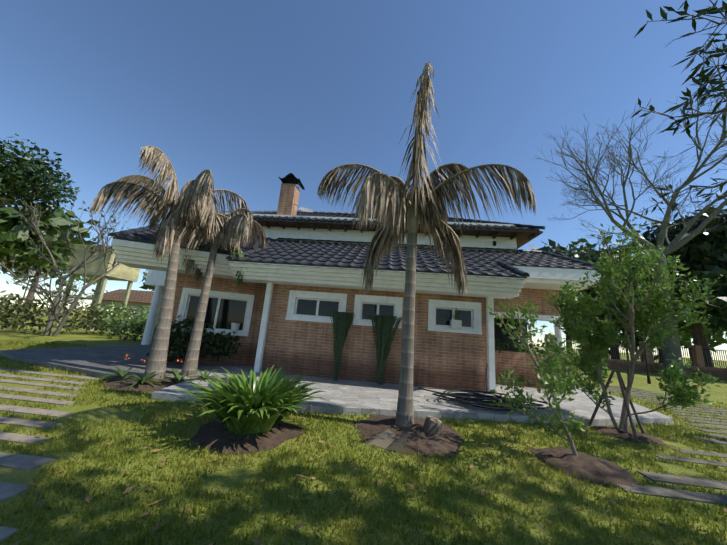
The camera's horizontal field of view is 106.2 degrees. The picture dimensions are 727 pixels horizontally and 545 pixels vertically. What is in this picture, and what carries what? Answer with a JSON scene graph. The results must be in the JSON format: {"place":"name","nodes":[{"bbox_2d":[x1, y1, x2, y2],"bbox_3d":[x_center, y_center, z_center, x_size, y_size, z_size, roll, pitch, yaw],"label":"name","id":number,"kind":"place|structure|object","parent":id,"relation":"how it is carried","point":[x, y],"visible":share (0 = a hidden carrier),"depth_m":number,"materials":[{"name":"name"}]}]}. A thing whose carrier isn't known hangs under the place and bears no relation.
{"place":"outdoors","nodes":[
{"label":"outdoors","id":0,"kind":"place"},
{"bbox_2d":[54,244,140,330],"bbox_3d":[-17.923,1.110,18.574,3.027,5.439,2.454,3,-12,5],"label":"pergola","id":1,"kind":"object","parent":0,"point":[122,272],"depth_m":17.92,"materials":[{"name":"beige wood"}]},
{"bbox_2d":[97,300,160,329],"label":"shed walls","id":2,"kind":"structure","parent":0,"point":[130,304],"depth_m":20.23,"materials":[{"name":"beige"}]},
{"bbox_2d":[90,289,162,304],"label":"shed roof","id":3,"kind":"structure","parent":2,"relation":"on","point":[140,296],"depth_m":21.18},
{"bbox_2d":[0,304,726,544],"bbox_3d":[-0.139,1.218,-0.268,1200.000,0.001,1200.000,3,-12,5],"label":"lawn","id":4,"kind":"structure","parent":0,"point":[229,478],"depth_m":2.36,"materials":[{"name":"green plant"}]},
{"bbox_2d":[0,182,12,222],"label":"evergreen tree","id":5,"kind":"object","parent":4,"relation":"on","point":[3,216],"visible":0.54,"depth_m":25.92,"materials":[{"name":"green plant"}]},
{"bbox_2d":[0,178,20,222],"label":"tree","id":6,"kind":"object","parent":4,"relation":"on","point":[8,210],"visible":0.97,"depth_m":17.65,"materials":[{"name":"green plant"}]},
{"bbox_2d":[11,266,35,327],"bbox_3d":[-18.504,1.316,14.874,0.367,3.390,0.367,3,-12,5],"label":"trunk","id":7,"kind":"object","parent":4,"relation":"on","point":[33,270],"visible":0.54,"depth_m":15.06,"materials":[{"name":"plant"}]},
{"bbox_2d":[0,221,66,279],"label":"tree","id":8,"kind":"object","parent":4,"relation":"on","point":[27,270],"depth_m":36.09,"materials":[{"name":"green plant"}]},
{"bbox_2d":[0,133,80,211],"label":"evergreen tree","id":9,"kind":"object","parent":4,"relation":"on","point":[30,177],"depth_m":25.29,"materials":[{"name":"green plant"}]},
{"bbox_2d":[0,222,96,314],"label":"tree","id":10,"kind":"object","parent":4,"relation":"on","point":[16,264],"depth_m":35.67,"materials":[{"name":"green plant"}]},
{"bbox_2d":[0,368,98,541],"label":"path slabs","id":11,"kind":"structure","parent":4,"relation":"on","point":[8,490],"depth_m":2.99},
{"bbox_2d":[0,191,98,266],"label":"tree","id":12,"kind":"object","parent":4,"relation":"on","point":[60,220],"depth_m":27.58,"materials":[{"name":"green plant"}]},
{"bbox_2d":[0,290,133,333],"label":"olive hedge","id":13,"kind":"object","parent":4,"relation":"on","point":[14,320],"visible":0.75,"depth_m":12.80,"materials":[{"name":"green plant"}]},
{"bbox_2d":[0,197,145,336],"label":"tree","id":14,"kind":"object","parent":4,"relation":"on","point":[50,321],"visible":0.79,"depth_m":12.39,"materials":[{"name":"plant"}]},
{"bbox_2d":[90,301,158,340],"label":"flowering shrubs","id":15,"kind":"object","parent":4,"relation":"on","point":[139,328],"visible":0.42,"depth_m":13.78,"materials":[{"name":"green plant"}]},
{"bbox_2d":[99,375,180,391],"bbox_3d":[-3.863,2.055,5.283,1.688,0.133,1.751,3,-12,5],"label":"soil mound","id":16,"kind":"object","parent":4,"relation":"on","point":[138,386],"visible":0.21,"depth_m":4.81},
{"bbox_2d":[139,269,154,290],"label":"tree","id":17,"kind":"object","parent":4,"relation":"on","point":[146,287],"visible":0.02,"depth_m":39.76,"materials":[{"name":"green plant"}]},
{"bbox_2d":[95,354,219,390],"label":"ground plants","id":18,"kind":"object","parent":4,"relation":"on","point":[177,377],"visible":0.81,"depth_m":5.09,"materials":[{"name":"green plant"}]},
{"bbox_2d":[89,145,248,378],"bbox_3d":[-4.499,-0.091,6.303,3.070,4.656,2.942,3,-12,5],"label":"palm","id":19,"kind":"object","parent":4,"relation":"on","point":[118,190],"depth_m":5.75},
{"bbox_2d":[148,180,265,375],"bbox_3d":[-4.007,0.226,6.645,2.809,4.259,2.812,3,-12,5],"label":"palm","id":20,"kind":"object","parent":4,"relation":"on","point":[242,225],"depth_m":6.38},
{"bbox_2d":[211,225,220,246],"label":"palm trunk","id":21,"kind":"object","parent":20,"relation":"attached to","point":[216,240],"visible":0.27,"depth_m":6.75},
{"bbox_2d":[187,420,305,454],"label":"soil mound","id":22,"kind":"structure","parent":4,"relation":"on","point":[213,435],"depth_m":2.96,"materials":[{"name":"brown soil"}]},
{"bbox_2d":[166,365,325,434],"bbox_3d":[-1.301,1.532,3.359,1.699,0.711,1.708,3,-12,5],"label":"agapanthus clump","id":23,"kind":"object","parent":22,"relation":"on","point":[240,404],"visible":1,"depth_m":3.05,"materials":[{"name":"green plant"}]},
{"bbox_2d":[0,344,673,425],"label":"paved patio","id":24,"kind":"structure","parent":4,"relation":"on","point":[347,397],"depth_m":5.43,"materials":[{"name":"grey concrete"}]},
{"bbox_2d":[141,269,165,344],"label":"column","id":25,"kind":"structure","parent":24,"relation":"on","point":[156,278],"depth_m":11.07,"materials":[{"name":"white paint"}]},
{"bbox_2d":[146,315,240,361],"bbox_3d":[-4.283,1.741,7.106,2.094,1.214,0.604,9,-13,-18],"label":"shrub","id":26,"kind":"object","parent":24,"relation":"on","point":[207,346],"visible":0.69,"depth_m":7.06,"materials":[{"name":"green plant"}]},
{"bbox_2d":[173,212,562,391],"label":"house wall","id":27,"kind":"structure","parent":24,"relation":"on","point":[224,310],"depth_m":7.20,"materials":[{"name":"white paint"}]},
{"bbox_2d":[231,323,239,331],"bbox_3d":[-3.551,1.514,7.553,0.237,0.240,0.237,3,-12,5],"label":"window pot","id":28,"kind":"object","parent":27,"relation":"on","point":[234,327],"visible":0.87,"depth_m":7.47,"materials":[{"name":"white ceramic"}]},
{"bbox_2d":[108,210,600,278],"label":"roof tiles","id":29,"kind":"object","parent":27,"relation":"attached to","point":[496,263],"visible":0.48,"depth_m":7.81,"materials":[{"name":"grey tile"}]},
{"bbox_2d":[277,183,299,214],"bbox_3d":[-3.214,-2.510,11.478,0.600,2.350,0.600,3,-12,5],"label":"chimney","id":30,"kind":"object","parent":29,"relation":"on","point":[288,197],"visible":0.64,"depth_m":11.32,"materials":[{"name":"brown brick"}]},
{"bbox_2d":[279,173,304,189],"bbox_3d":[-3.078,-3.868,11.770,0.900,0.440,0.800,3,-12,5],"label":"chimney cap","id":31,"kind":"object","parent":30,"relation":"on","point":[290,178],"visible":0.75,"depth_m":11.64,"materials":[{"name":"black metal"}]},
{"bbox_2d":[295,204,312,215],"bbox_3d":[-2.484,-2.569,11.085,0.898,0.719,0.518,3,-12,5],"label":"satellite dish","id":32,"kind":"object","parent":29,"relation":"on","point":[305,209],"visible":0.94,"depth_m":11.17,"materials":[{"name":"grey metal"}]},
{"bbox_2d":[111,239,600,298],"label":"roof fascia","id":33,"kind":"structure","parent":27,"relation":"attached to","point":[132,254],"depth_m":6.51,"materials":[{"name":"paint"}]},
{"bbox_2d":[219,218,542,248],"bbox_3d":[0.064,-1.060,13.166,12.910,0.145,6.360,3,-12,5],"label":"eave wood","id":34,"kind":"object","parent":27,"relation":"attached to","point":[522,237],"visible":0.48,"depth_m":10.21,"materials":[{"name":"wood"}]},
{"bbox_2d":[450,320,461,328],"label":"sill pots","id":35,"kind":"object","parent":27,"relation":"attached to","point":[455,324],"visible":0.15,"depth_m":6.44,"materials":[{"name":"white ceramic"}]},
{"bbox_2d":[449,308,461,319],"bbox_3d":[2.175,0.980,6.616,0.488,0.340,0.155,7,-12,-11],"label":"potted plant","id":36,"kind":"object","parent":35,"relation":"on","point":[456,315],"visible":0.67,"depth_m":6.57,"materials":[{"name":"green plant"}]},
{"bbox_2d":[418,364,549,410],"bbox_3d":[2.244,2.118,5.066,2.097,0.645,1.490,11,-14,-27],"label":"garden hose","id":37,"kind":"object","parent":24,"relation":"on","point":[469,396],"visible":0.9,"depth_m":4.85,"materials":[{"name":"black rubber"}]},
{"bbox_2d":[329,311,402,384],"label":"hanging plants","id":38,"kind":"object","parent":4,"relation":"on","point":[383,327],"visible":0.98,"depth_m":6.50,"materials":[{"name":"green plant"}]},
{"bbox_2d":[12,375,726,544],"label":"fallen leaves","id":39,"kind":"object","parent":4,"relation":"on","point":[41,502],"visible":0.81,"depth_m":2.03,"materials":[{"name":"brown plant"}]},
{"bbox_2d":[353,414,463,457],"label":"soil mound","id":40,"kind":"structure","parent":4,"relation":"on","point":[448,439],"depth_m":3.39,"materials":[{"name":"brown soil"}]},
{"bbox_2d":[364,430,414,456],"bbox_3d":[0.339,1.943,3.146,0.478,0.070,0.644,-2,-14,26],"label":"dry frond piece","id":41,"kind":"object","parent":40,"relation":"on","point":[384,440],"visible":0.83,"depth_m":3.10,"materials":[{"name":"beige plant"}]},
{"bbox_2d":[422,415,441,434],"bbox_3d":[0.874,1.987,3.508,0.251,0.249,0.226,3,-12,5],"label":"rock","id":42,"kind":"object","parent":40,"relation":"on","point":[432,425],"visible":0.76,"depth_m":3.43,"materials":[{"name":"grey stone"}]},
{"bbox_2d":[317,62,536,425],"bbox_3d":[0.704,-0.025,4.298,2.869,4.476,3.084,10,-13,-25],"label":"palm","id":43,"kind":"object","parent":4,"relation":"on","point":[386,196],"depth_m":4.00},
{"bbox_2d":[407,196,418,232],"bbox_3d":[0.799,-0.986,4.383,0.192,0.700,0.192,3,-12,5],"label":"palm crownshaft","id":44,"kind":"object","parent":43,"relation":"on","point":[412,224],"visible":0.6,"depth_m":4.28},
{"bbox_2d":[494,337,555,388],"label":"porch plants","id":45,"kind":"object","parent":4,"relation":"on","point":[505,345],"visible":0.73,"depth_m":7.82,"materials":[{"name":"green plant"}]},
{"bbox_2d":[487,298,591,455],"bbox_3d":[2.111,1.204,3.263,1.426,1.832,1.063,3,-12,5],"label":"young tree","id":46,"kind":"object","parent":4,"relation":"on","point":[552,366],"depth_m":3.31,"materials":[{"name":"green plant"}]},
{"bbox_2d":[529,239,581,355],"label":"tree","id":47,"kind":"object","parent":4,"relation":"on","point":[548,248],"depth_m":36.43,"materials":[{"name":"green plant"}]},
{"bbox_2d":[530,446,639,488],"bbox_3d":[2.428,2.086,3.036,0.917,0.085,0.983,3,-12,5],"label":"soil mound","id":48,"kind":"object","parent":4,"relation":"on","point":[597,469],"visible":0.92,"depth_m":2.89,"materials":[{"name":"brown soil"}]},
{"bbox_2d":[559,252,633,318],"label":"tree","id":49,"kind":"object","parent":4,"relation":"on","point":[594,292],"depth_m":23.28,"materials":[{"name":"green plant"}]},
{"bbox_2d":[566,235,635,322],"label":"tree","id":50,"kind":"object","parent":4,"relation":"on","point":[583,250],"depth_m":26.83,"materials":[{"name":"green plant"}]},
{"bbox_2d":[564,247,654,358],"bbox_3d":[20.700,2.889,23.309,7.285,9.866,7.893,3,-12,5],"label":"tree","id":51,"kind":"object","parent":4,"relation":"on","point":[585,258],"depth_m":22.30,"materials":[{"name":"green plant"}]},
{"bbox_2d":[588,369,644,441],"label":"tree support stakes","id":52,"kind":"object","parent":4,"relation":"on","point":[621,383],"visible":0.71,"depth_m":4.41,"materials":[{"name":"brown wood"}]},
{"bbox_2d":[562,310,680,359],"bbox_3d":[33.880,6.863,37.116,13.244,9.955,10.486,3,-12,5],"label":"bush","id":53,"kind":"object","parent":4,"relation":"on","point":[619,328],"depth_m":35.94,"materials":[{"name":"green plant"}]},
{"bbox_2d":[590,425,665,445],"bbox_3d":[4.094,2.492,4.270,0.870,0.068,0.794,3,-12,5],"label":"soil mound","id":54,"kind":"object","parent":4,"relation":"on","point":[621,434],"visible":0.85,"depth_m":4.14,"materials":[{"name":"brown soil"}]},
{"bbox_2d":[538,217,723,431],"bbox_3d":[4.490,0.865,4.488,2.289,3.377,2.483,3,-12,5],"label":"young tree","id":55,"kind":"object","parent":54,"relation":"on","point":[676,383],"depth_m":4.45,"materials":[{"name":"green plant"}]},
{"bbox_2d":[535,35,726,375],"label":"bare tree","id":56,"kind":"object","parent":4,"relation":"on","point":[684,236],"visible":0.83,"depth_m":19.89,"materials":[{"name":"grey plant"}]},
{"bbox_2d":[590,267,671,358],"bbox_3d":[24.675,3.703,28.142,9.712,10.926,10.218,3,-12,5],"label":"tree","id":57,"kind":"object","parent":4,"relation":"on","point":[613,317],"depth_m":28.51,"materials":[{"name":"green plant"}]},
{"bbox_2d":[642,334,650,383],"bbox_3d":[12.520,3.242,12.185,0.367,3.240,0.367,3,-12,5],"label":"trunk","id":58,"kind":"object","parent":4,"relation":"on","point":[648,380],"visible":0.38,"depth_m":11.96,"materials":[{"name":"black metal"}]},
{"bbox_2d":[596,384,726,505],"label":"path slabs","id":59,"kind":"structure","parent":4,"relation":"on","point":[681,494],"depth_m":2.91,"materials":[{"name":"concrete"}]},
{"bbox_2d":[620,236,704,362],"bbox_3d":[26.825,2.333,24.966,8.374,12.584,9.785,3,-12,5],"label":"tree","id":60,"kind":"object","parent":4,"relation":"on","point":[677,253],"depth_m":23.75,"materials":[{"name":"green plant"}]},
{"bbox_2d":[631,205,726,345],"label":"tree","id":61,"kind":"object","parent":4,"relation":"on","point":[647,234],"depth_m":22.56,"materials":[{"name":"green plant"}]},
{"bbox_2d":[634,314,726,366],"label":"tree","id":62,"kind":"object","parent":4,"relation":"on","point":[718,338],"depth_m":33.86,"materials":[{"name":"green plant"}]},
{"bbox_2d":[669,264,721,366],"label":"tree","id":63,"kind":"object","parent":4,"relation":"on","point":[701,338],"depth_m":26.69,"materials":[{"name":"brown plant"}]},
{"bbox_2d":[674,265,726,334],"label":"tree","id":64,"kind":"object","parent":4,"relation":"on","point":[716,321],"depth_m":17.29,"materials":[{"name":"green plant"}]},
{"bbox_2d":[675,204,726,277],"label":"tree","id":65,"kind":"object","parent":4,"relation":"on","point":[709,251],"depth_m":20.49,"materials":[{"name":"green plant"}]},
{"bbox_2d":[0,0,726,360],"label":"sky","id":66,"kind":"structure","parent":0,"point":[253,94],"materials":[{"name":"blue"}]},
{"bbox_2d":[167,273,564,391],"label":"brick house walls","id":67,"kind":"structure","parent":0,"point":[449,360],"depth_m":6.79,"materials":[{"name":"brown brick"}]},
{"bbox_2d":[545,334,726,378],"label":"low wall","id":68,"kind":"structure","parent":0,"point":[697,356],"depth_m":19.14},
{"bbox_2d":[562,338,726,367],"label":"iron fence bars","id":69,"kind":"object","parent":68,"relation":"on","point":[690,348],"visible":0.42,"depth_m":19.27,"materials":[{"name":"white metal"}]},
{"bbox_2d":[631,0,726,219],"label":"branches","id":70,"kind":"object","parent":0,"point":[702,75],"depth_m":2.38,"materials":[{"name":"green plant"}]}
]}

